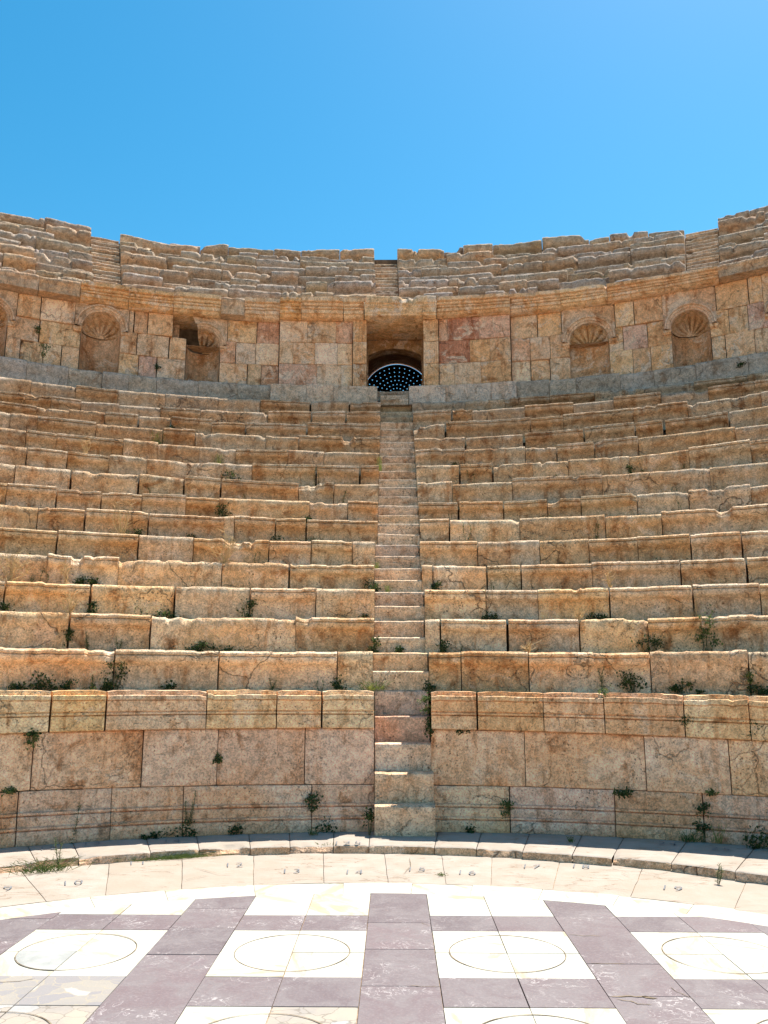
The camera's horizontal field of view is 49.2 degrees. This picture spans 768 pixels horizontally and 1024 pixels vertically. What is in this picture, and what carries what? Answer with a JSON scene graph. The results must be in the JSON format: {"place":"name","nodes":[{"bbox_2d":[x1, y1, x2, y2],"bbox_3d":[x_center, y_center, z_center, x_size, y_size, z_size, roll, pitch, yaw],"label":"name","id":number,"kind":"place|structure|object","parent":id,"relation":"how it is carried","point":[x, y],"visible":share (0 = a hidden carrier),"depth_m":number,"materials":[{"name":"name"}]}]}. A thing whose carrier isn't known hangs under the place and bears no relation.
{"place":"outdoors","nodes":[
{"label":"outdoors","id":0,"kind":"place"},
{"bbox_2d":[0,833,753,1023],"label":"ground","id":1,"kind":"structure","parent":0,"point":[370,898],"depth_m":6.69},
{"bbox_2d":[4,230,755,396],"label":"earth bank","id":2,"kind":"structure","parent":0,"point":[190,337],"depth_m":18.12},
{"bbox_2d":[0,222,53,244],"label":"stone bench row","id":3,"kind":"object","parent":2,"relation":"on","point":[12,228],"visible":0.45,"depth_m":20.02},
{"bbox_2d":[0,219,90,246],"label":"stone bench row","id":4,"kind":"object","parent":2,"relation":"on","point":[71,235],"visible":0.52,"depth_m":20.98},
{"bbox_2d":[0,212,90,231],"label":"stone bench row","id":5,"kind":"object","parent":2,"relation":"on","point":[30,221],"visible":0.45,"depth_m":21.31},
{"bbox_2d":[0,230,91,256],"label":"stone bench row","id":6,"kind":"object","parent":2,"relation":"on","point":[47,243],"visible":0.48,"depth_m":19.61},
{"bbox_2d":[0,237,91,264],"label":"stone bench row","id":7,"kind":"object","parent":2,"relation":"on","point":[50,254],"visible":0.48,"depth_m":19.19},
{"bbox_2d":[0,243,92,272],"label":"stone bench row","id":8,"kind":"object","parent":2,"relation":"on","point":[81,264],"visible":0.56,"depth_m":18.54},
{"bbox_2d":[0,253,92,276],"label":"stone bench row","id":9,"kind":"object","parent":2,"relation":"on","point":[20,263],"visible":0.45,"depth_m":17.72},
{"bbox_2d":[0,263,93,280],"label":"stone bench row","id":10,"kind":"object","parent":2,"relation":"on","point":[78,274],"visible":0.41,"depth_m":17.45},
{"bbox_2d":[91,236,120,284],"bbox_3d":[-6.696,-5.716,20.013,0.726,3.990,5.230,4,-12,-20],"label":"stairway","id":11,"kind":"object","parent":2,"relation":"on","point":[107,270],"visible":0.68,"depth_m":20.33,"materials":[{"name":"stone"}]},
{"bbox_2d":[119,234,373,261],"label":"stone bench row","id":12,"kind":"object","parent":2,"relation":"on","point":[223,252],"visible":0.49,"depth_m":22.99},
{"bbox_2d":[120,245,373,276],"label":"stone bench row","id":13,"kind":"object","parent":2,"relation":"on","point":[238,259],"visible":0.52,"depth_m":21.65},
{"bbox_2d":[120,241,373,265],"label":"stone bench row","id":14,"kind":"object","parent":2,"relation":"on","point":[159,248],"visible":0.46,"depth_m":22.00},
{"bbox_2d":[120,264,374,292],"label":"stone bench row","id":15,"kind":"object","parent":2,"relation":"on","point":[287,278],"visible":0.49,"depth_m":20.50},
{"bbox_2d":[120,251,374,281],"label":"stone bench row","id":16,"kind":"object","parent":15,"relation":"on","point":[129,258],"visible":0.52,"depth_m":20.95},
{"bbox_2d":[121,265,375,296],"bbox_3d":[-3.178,-5.254,20.096,6.116,0.689,1.104,2,-11,-10],"label":"stone bench row","id":17,"kind":"object","parent":2,"relation":"on","point":[334,288],"visible":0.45,"depth_m":19.79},
{"bbox_2d":[122,284,375,301],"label":"stone bench row","id":18,"kind":"object","parent":2,"relation":"on","point":[235,293],"visible":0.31,"depth_m":18.56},
{"bbox_2d":[122,272,375,296],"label":"stone bench row","id":19,"kind":"object","parent":2,"relation":"on","point":[134,278],"visible":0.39,"depth_m":19.07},
{"bbox_2d":[375,264,397,295],"bbox_3d":[0.033,-5.525,21.233,0.683,3.902,5.223,0,-11,1],"label":"stairway","id":20,"kind":"object","parent":2,"relation":"on","point":[386,279],"visible":0.66,"depth_m":21.75,"materials":[{"name":"stone"}]},
{"bbox_2d":[401,279,630,300],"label":"stone bench row","id":21,"kind":"object","parent":2,"relation":"on","point":[532,290],"visible":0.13,"depth_m":18.64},
{"bbox_2d":[397,230,684,266],"bbox_3d":[4.196,-7.065,23.000,7.857,0.771,1.101,-2,-11,11],"label":"stone bench row","id":22,"kind":"object","parent":2,"relation":"on","point":[533,247],"visible":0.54,"depth_m":22.84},
{"bbox_2d":[398,231,684,268],"bbox_3d":[4.082,-6.669,22.417,7.645,0.671,1.100,-2,-12,12],"label":"stone bench row","id":23,"kind":"object","parent":2,"relation":"on","point":[562,252],"visible":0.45,"depth_m":22.10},
{"bbox_2d":[398,243,685,286],"bbox_3d":[3.869,-5.975,21.149,7.230,0.640,1.156,-2,-12,12],"label":"stone bench row","id":24,"kind":"object","parent":2,"relation":"on","point":[619,258],"visible":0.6,"depth_m":20.84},
{"bbox_2d":[398,235,685,276],"bbox_3d":[3.968,-6.311,21.779,7.429,0.631,1.130,-3,-12,13],"label":"stone bench row","id":25,"kind":"object","parent":2,"relation":"on","point":[543,257],"visible":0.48,"depth_m":21.50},
{"bbox_2d":[399,261,685,297],"bbox_3d":[3.549,-5.007,19.323,6.593,0.575,1.196,-2,-12,12],"label":"stone bench row","id":26,"kind":"object","parent":2,"relation":"on","point":[615,275],"visible":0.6,"depth_m":19.06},
{"bbox_2d":[399,256,685,295],"bbox_3d":[3.658,-5.319,19.929,6.807,0.602,1.190,-2,-12,12],"label":"stone bench row","id":27,"kind":"object","parent":2,"relation":"on","point":[562,276],"visible":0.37,"depth_m":19.82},
{"bbox_2d":[399,254,685,284],"bbox_3d":[3.791,-5.618,20.595,7.039,0.573,1.066,-2,-11,11],"label":"stone bench row","id":28,"kind":"object","parent":2,"relation":"on","point":[477,276],"visible":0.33,"depth_m":20.23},
{"bbox_2d":[685,228,719,297],"bbox_3d":[7.446,-5.827,19.666,0.816,3.862,5.198,-5,-12,24],"label":"stairway","id":29,"kind":"object","parent":2,"relation":"on","point":[703,248],"visible":0.63,"depth_m":20.04,"materials":[{"name":"stone"}]},
{"bbox_2d":[718,211,767,235],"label":"stone bench row","id":30,"kind":"object","parent":2,"relation":"on","point":[733,225],"visible":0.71,"depth_m":20.55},
{"bbox_2d":[718,226,767,245],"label":"stone bench row","id":31,"kind":"object","parent":2,"relation":"on","point":[745,236],"visible":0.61,"depth_m":19.40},
{"bbox_2d":[718,205,767,220],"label":"stone bench row","id":32,"kind":"object","parent":2,"relation":"on","point":[748,213],"visible":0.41,"depth_m":21.14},
{"bbox_2d":[719,239,767,261],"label":"stone bench row","id":33,"kind":"object","parent":2,"relation":"on","point":[738,251],"visible":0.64,"depth_m":18.30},
{"bbox_2d":[719,232,767,247],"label":"stone bench row","id":34,"kind":"object","parent":2,"relation":"on","point":[753,239],"visible":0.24,"depth_m":18.83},
{"bbox_2d":[751,248,767,257],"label":"stone bench row","id":35,"kind":"object","parent":2,"relation":"on","point":[761,252],"visible":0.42,"depth_m":17.62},
{"bbox_2d":[3,421,762,829],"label":"earth bank","id":36,"kind":"structure","parent":0,"point":[423,601],"depth_m":10.59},
{"bbox_2d":[373,395,434,836],"bbox_3d":[0.230,0.397,13.230,0.724,7.449,8.644,0,-11,1],"label":"central stairway","id":37,"kind":"object","parent":36,"relation":"on","point":[404,803],"visible":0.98,"depth_m":9.90,"materials":[{"name":"stone"}]},
{"bbox_2d":[0,883,767,1023],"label":"floor","id":38,"kind":"structure","parent":0,"point":[180,964],"depth_m":4.90,"materials":[{"name":"white stone"}]},
{"bbox_2d":[0,859,767,1023],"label":"floor markings","id":39,"kind":"object","parent":38,"relation":"on","point":[413,985],"visible":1,"depth_m":4.78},
{"bbox_2d":[0,851,767,914],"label":"pavement","id":40,"kind":"structure","parent":0,"point":[84,881],"depth_m":6.88,"materials":[{"name":"stone"}]},
{"bbox_2d":[1,855,96,876],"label":"grass tuft","id":41,"kind":"object","parent":40,"relation":"on","point":[42,869],"visible":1,"depth_m":7.01,"materials":[{"name":"green plant"}]},
{"bbox_2d":[80,851,232,861],"bbox_3d":[-2.018,3.106,7.532,1.392,0.045,0.212,3,-12,-16],"label":"grass tuft","id":42,"kind":"object","parent":40,"relation":"on","point":[177,856],"visible":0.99,"depth_m":7.56,"materials":[{"name":"green plant"}]},
{"bbox_2d":[0,830,767,884],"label":"kerb","id":43,"kind":"structure","parent":40,"relation":"on","point":[700,858],"depth_m":7.74,"materials":[{"name":"stone"}]},
{"bbox_2d":[141,827,175,839],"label":"weed","id":44,"kind":"object","parent":43,"relation":"on","point":[150,836],"visible":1,"depth_m":8.16,"materials":[{"name":"green plant"}]},
{"bbox_2d":[170,819,197,836],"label":"weed","id":45,"kind":"object","parent":43,"relation":"on","point":[191,833],"visible":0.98,"depth_m":8.25,"materials":[{"name":"green plant"}]},
{"bbox_2d":[0,689,373,847],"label":"podium wall","id":46,"kind":"structure","parent":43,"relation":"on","point":[123,764],"depth_m":8.44,"materials":[{"name":"stone"}]},
{"bbox_2d":[6,681,25,689],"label":"weed","id":47,"kind":"object","parent":46,"relation":"on","point":[16,686],"visible":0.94,"depth_m":8.40,"materials":[{"name":"green plant"}]},
{"bbox_2d":[25,671,61,689],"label":"weed","id":48,"kind":"object","parent":46,"relation":"on","point":[43,684],"visible":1,"depth_m":8.52,"materials":[{"name":"green plant"}]},
{"bbox_2d":[84,677,120,690],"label":"weed","id":49,"kind":"object","parent":46,"relation":"on","point":[108,686],"visible":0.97,"depth_m":8.74,"materials":[{"name":"green plant"}]},
{"bbox_2d":[99,660,129,689],"bbox_3d":[-2.831,1.694,8.815,0.313,0.353,0.205,4,-12,-20],"label":"weed","id":50,"kind":"object","parent":46,"relation":"on","point":[110,665],"visible":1,"depth_m":8.81,"materials":[{"name":"green plant"}]},
{"bbox_2d":[0,647,372,692],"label":"stone bench row","id":51,"kind":"object","parent":46,"relation":"on","point":[196,670],"visible":0.91,"depth_m":9.08,"materials":[{"name":"stone"}]},
{"bbox_2d":[0,611,373,652],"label":"stone bench row","id":52,"kind":"object","parent":51,"relation":"on","point":[26,630],"visible":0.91,"depth_m":9.58,"materials":[{"name":"stone"}]},
{"bbox_2d":[59,588,81,614],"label":"dry weed","id":53,"kind":"object","parent":52,"relation":"on","point":[71,609],"visible":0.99,"depth_m":9.29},
{"bbox_2d":[146,609,180,618],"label":"weed","id":54,"kind":"object","parent":52,"relation":"on","point":[163,614],"visible":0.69,"depth_m":9.97,"materials":[{"name":"green plant"}]},
{"bbox_2d":[0,581,374,620],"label":"stone bench row","id":55,"kind":"object","parent":52,"relation":"on","point":[193,602],"visible":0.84,"depth_m":10.16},
{"bbox_2d":[0,545,33,581],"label":"dry weed","id":56,"kind":"object","parent":55,"relation":"on","point":[13,569],"visible":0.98,"depth_m":9.54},
{"bbox_2d":[58,559,74,583],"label":"dry weed","id":57,"kind":"object","parent":55,"relation":"on","point":[65,581],"visible":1,"depth_m":9.80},
{"bbox_2d":[0,553,373,596],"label":"stone bench row","id":58,"kind":"object","parent":55,"relation":"on","point":[106,570],"visible":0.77,"depth_m":10.66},
{"bbox_2d":[0,527,374,573],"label":"stone bench row","id":59,"kind":"object","parent":58,"relation":"on","point":[82,544],"visible":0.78,"depth_m":11.13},
{"bbox_2d":[107,501,135,533],"bbox_3d":[-3.478,0.089,11.070,0.376,0.495,0.159,4,-12,-19],"label":"dry weed","id":60,"kind":"object","parent":59,"relation":"on","point":[120,523],"visible":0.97,"depth_m":11.04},
{"bbox_2d":[0,505,377,550],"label":"stone bench row","id":61,"kind":"object","parent":59,"relation":"on","point":[242,529],"visible":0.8,"depth_m":11.70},
{"bbox_2d":[0,483,377,531],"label":"stone bench row","id":62,"kind":"object","parent":61,"relation":"on","point":[29,495],"visible":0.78,"depth_m":12.19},
{"bbox_2d":[0,463,377,513],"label":"stone bench row","id":63,"kind":"object","parent":62,"relation":"on","point":[194,486],"visible":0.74,"depth_m":12.73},
{"bbox_2d":[0,445,378,494],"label":"stone bench row","id":64,"kind":"object","parent":63,"relation":"on","point":[302,475],"visible":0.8,"depth_m":13.25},
{"bbox_2d":[0,428,378,478],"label":"stone bench row","id":65,"kind":"object","parent":64,"relation":"on","point":[98,446],"visible":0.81,"depth_m":13.74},
{"bbox_2d":[0,412,379,455],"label":"stone bench row","id":66,"kind":"object","parent":65,"relation":"on","point":[183,437],"visible":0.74,"depth_m":14.32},
{"bbox_2d":[0,401,379,448],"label":"stone bench row","id":67,"kind":"object","parent":66,"relation":"on","point":[346,432],"visible":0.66,"depth_m":14.90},
{"bbox_2d":[0,391,379,434],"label":"stone bench row","id":68,"kind":"object","parent":67,"relation":"on","point":[245,418],"visible":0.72,"depth_m":15.43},
{"bbox_2d":[0,377,380,422],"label":"stone bench row","id":69,"kind":"object","parent":68,"relation":"on","point":[100,395],"visible":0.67,"depth_m":15.78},
{"bbox_2d":[210,528,238,562],"bbox_3d":[-2.097,0.434,10.887,0.468,0.493,0.195,3,-12,-12],"label":"dry weed","id":70,"kind":"object","parent":58,"relation":"on","point":[227,553],"visible":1,"depth_m":10.89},
{"bbox_2d":[236,598,258,617],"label":"weed","id":71,"kind":"object","parent":52,"relation":"on","point":[251,605],"visible":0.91,"depth_m":10.24,"materials":[{"name":"green plant"}]},
{"bbox_2d":[185,640,245,651],"bbox_3d":[-1.916,1.542,9.623,0.729,0.193,0.193,3,-12,-13],"label":"weed","id":72,"kind":"object","parent":51,"relation":"on","point":[201,646],"visible":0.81,"depth_m":9.58,"materials":[{"name":"green plant"}]},
{"bbox_2d":[305,792,323,813],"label":"weed","id":73,"kind":"object","parent":46,"relation":"on","point":[314,800],"visible":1,"depth_m":8.55,"materials":[{"name":"green plant"}]},
{"bbox_2d":[330,675,346,689],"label":"weed","id":74,"kind":"object","parent":46,"relation":"on","point":[338,686],"visible":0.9,"depth_m":9.28,"materials":[{"name":"green plant"}]},
{"bbox_2d":[354,680,389,690],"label":"grass tuft","id":75,"kind":"object","parent":46,"relation":"on","point":[376,687],"visible":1,"depth_m":9.28,"materials":[{"name":"green plant"}]},
{"bbox_2d":[181,791,195,836],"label":"weed","id":76,"kind":"object","parent":43,"relation":"on","point":[190,823],"visible":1,"depth_m":8.31,"materials":[{"name":"green plant"}]},
{"bbox_2d":[313,816,340,832],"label":"weed","id":77,"kind":"object","parent":43,"relation":"on","point":[328,828],"visible":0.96,"depth_m":8.49,"materials":[{"name":"green plant"}]},
{"bbox_2d":[361,806,373,834],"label":"weed","id":78,"kind":"object","parent":43,"relation":"on","point":[369,816],"visible":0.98,"depth_m":8.39,"materials":[{"name":"green plant"}]},
{"bbox_2d":[431,691,767,846],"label":"podium wall","id":79,"kind":"structure","parent":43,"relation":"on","point":[580,756],"depth_m":8.46,"materials":[{"name":"stone"}]},
{"bbox_2d":[417,692,430,714],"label":"weed","id":80,"kind":"object","parent":79,"relation":"attached to","point":[425,699],"visible":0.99,"depth_m":8.87,"materials":[{"name":"green plant"}]},
{"bbox_2d":[424,714,433,737],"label":"weed","id":81,"kind":"object","parent":79,"relation":"attached to","point":[429,726],"visible":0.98,"depth_m":8.82,"materials":[{"name":"green plant"}]},
{"bbox_2d":[499,798,513,818],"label":"weed","id":82,"kind":"object","parent":79,"relation":"on","point":[508,805],"visible":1,"depth_m":8.51,"materials":[{"name":"green plant"}]},
{"bbox_2d":[429,650,767,695],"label":"stone bench row","id":83,"kind":"object","parent":79,"relation":"on","point":[716,672],"visible":0.91,"depth_m":9.08,"materials":[{"name":"stone"}]},
{"bbox_2d":[425,614,767,656],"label":"stone bench row","id":84,"kind":"object","parent":83,"relation":"on","point":[748,633],"visible":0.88,"depth_m":9.62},
{"bbox_2d":[425,583,767,625],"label":"stone bench row","id":85,"kind":"object","parent":84,"relation":"on","point":[646,603],"visible":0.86,"depth_m":10.11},
{"bbox_2d":[422,557,767,597],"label":"stone bench row","id":86,"kind":"object","parent":85,"relation":"on","point":[574,577],"visible":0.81,"depth_m":10.63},
{"bbox_2d":[420,530,767,574],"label":"stone bench row","id":87,"kind":"object","parent":86,"relation":"on","point":[718,545],"visible":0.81,"depth_m":11.17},
{"bbox_2d":[420,504,767,551],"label":"stone bench row","id":88,"kind":"object","parent":87,"relation":"on","point":[747,518],"visible":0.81,"depth_m":11.67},
{"bbox_2d":[419,484,767,531],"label":"stone bench row","id":89,"kind":"object","parent":88,"relation":"on","point":[720,500],"visible":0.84,"depth_m":12.14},
{"bbox_2d":[417,462,767,513],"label":"stone bench row","id":90,"kind":"object","parent":89,"relation":"on","point":[552,489],"visible":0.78,"depth_m":12.71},
{"bbox_2d":[416,439,767,493],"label":"stone bench row","id":91,"kind":"object","parent":90,"relation":"on","point":[743,452],"visible":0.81,"depth_m":13.16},
{"bbox_2d":[415,424,767,476],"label":"stone bench row","id":92,"kind":"object","parent":91,"relation":"on","point":[619,447],"visible":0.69,"depth_m":13.77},
{"bbox_2d":[414,406,767,451],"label":"stone bench row","id":93,"kind":"object","parent":92,"relation":"on","point":[738,419],"visible":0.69,"depth_m":14.22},
{"bbox_2d":[414,391,767,448],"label":"stone bench row","id":94,"kind":"object","parent":93,"relation":"on","point":[523,426],"visible":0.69,"depth_m":14.83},
{"bbox_2d":[413,379,767,435],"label":"stone bench row","id":95,"kind":"object","parent":94,"relation":"on","point":[433,417],"visible":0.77,"depth_m":15.33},
{"bbox_2d":[412,372,767,421],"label":"stone bench row","id":96,"kind":"object","parent":95,"relation":"on","point":[700,386],"visible":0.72,"depth_m":15.89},
{"bbox_2d":[630,633,671,652],"bbox_3d":[2.985,1.471,9.367,0.456,0.248,0.221,-4,-12,19],"label":"weed","id":97,"kind":"object","parent":83,"relation":"on","point":[657,643],"visible":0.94,"depth_m":9.37,"materials":[{"name":"green plant"}]},
{"bbox_2d":[689,605,722,650],"bbox_3d":[3.538,1.293,9.243,0.399,0.530,0.285,-5,-12,22],"label":"weed","id":98,"kind":"object","parent":83,"relation":"on","point":[701,636],"visible":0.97,"depth_m":9.18,"materials":[{"name":"green plant"}]},
{"bbox_2d":[612,786,632,798],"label":"weed","id":99,"kind":"object","parent":79,"relation":"on","point":[623,793],"visible":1,"depth_m":8.29,"materials":[{"name":"green plant"}]},
{"bbox_2d":[611,669,650,692],"bbox_3d":[2.623,1.800,8.910,0.419,0.260,0.218,-4,-12,17],"label":"weed","id":100,"kind":"object","parent":79,"relation":"on","point":[630,682],"visible":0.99,"depth_m":8.91,"materials":[{"name":"green plant"}]},
{"bbox_2d":[662,678,705,693],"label":"weed","id":101,"kind":"object","parent":79,"relation":"on","point":[675,687],"visible":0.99,"depth_m":8.76,"materials":[{"name":"green plant"}]},
{"bbox_2d":[695,802,710,817],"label":"weed","id":102,"kind":"object","parent":79,"relation":"attached to","point":[700,809],"visible":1,"depth_m":8.07,"materials":[{"name":"green plant"}]},
{"bbox_2d":[746,682,767,694],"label":"weed","id":103,"kind":"object","parent":79,"relation":"on","point":[760,691],"visible":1,"depth_m":8.47,"materials":[{"name":"green plant"}]},
{"bbox_2d":[679,829,706,842],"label":"grass tuft","id":104,"kind":"object","parent":43,"relation":"on","point":[690,838],"visible":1,"depth_m":7.99,"materials":[{"name":"green plant"}]},
{"bbox_2d":[691,818,711,842],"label":"weed","id":105,"kind":"object","parent":43,"relation":"on","point":[702,828],"visible":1,"depth_m":8.00,"materials":[{"name":"green plant"}]},
{"bbox_2d":[742,825,767,848],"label":"weed","id":106,"kind":"object","parent":43,"relation":"on","point":[758,845],"visible":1,"depth_m":7.72,"materials":[{"name":"green plant"}]},
{"bbox_2d":[0,0,767,390],"label":"sky","id":107,"kind":"structure","parent":0,"point":[384,126],"materials":[{"name":"blue"}]},
{"bbox_2d":[353,295,438,403],"bbox_3d":[0.264,-3.290,20.433,2.600,3.044,6.107,0,-11,1],"label":"doorway","id":108,"kind":"structure","parent":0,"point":[388,323],"depth_m":17.71,"materials":[{"name":"stone"}]},
{"bbox_2d":[368,365,421,391],"bbox_3d":[0.361,-3.699,23.372,1.891,0.863,0.040,0,-11,1],"label":"metal grille","id":109,"kind":"object","parent":108,"relation":"attached to","point":[377,380],"visible":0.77,"depth_m":23.37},
{"bbox_2d":[309,395,594,411],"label":"path","id":110,"kind":"structure","parent":0,"point":[407,405],"depth_m":16.57,"materials":[{"name":"stone"}]},
{"bbox_2d":[0,269,376,404],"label":"niche wall","id":111,"kind":"structure","parent":110,"relation":"on","point":[316,334],"depth_m":17.20,"materials":[{"name":"stone"}]},
{"bbox_2d":[409,255,767,403],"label":"niche wall","id":112,"kind":"structure","parent":110,"relation":"on","point":[477,347],"depth_m":17.12,"materials":[{"name":"stone"}]},
{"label":"stone bench row","id":113,"kind":"object","parent":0,"visible":0},
{"bbox_2d":[720,252,767,264],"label":"stone bench row","id":114,"kind":"object","parent":113,"relation":"on","point":[735,260],"visible":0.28,"depth_m":17.13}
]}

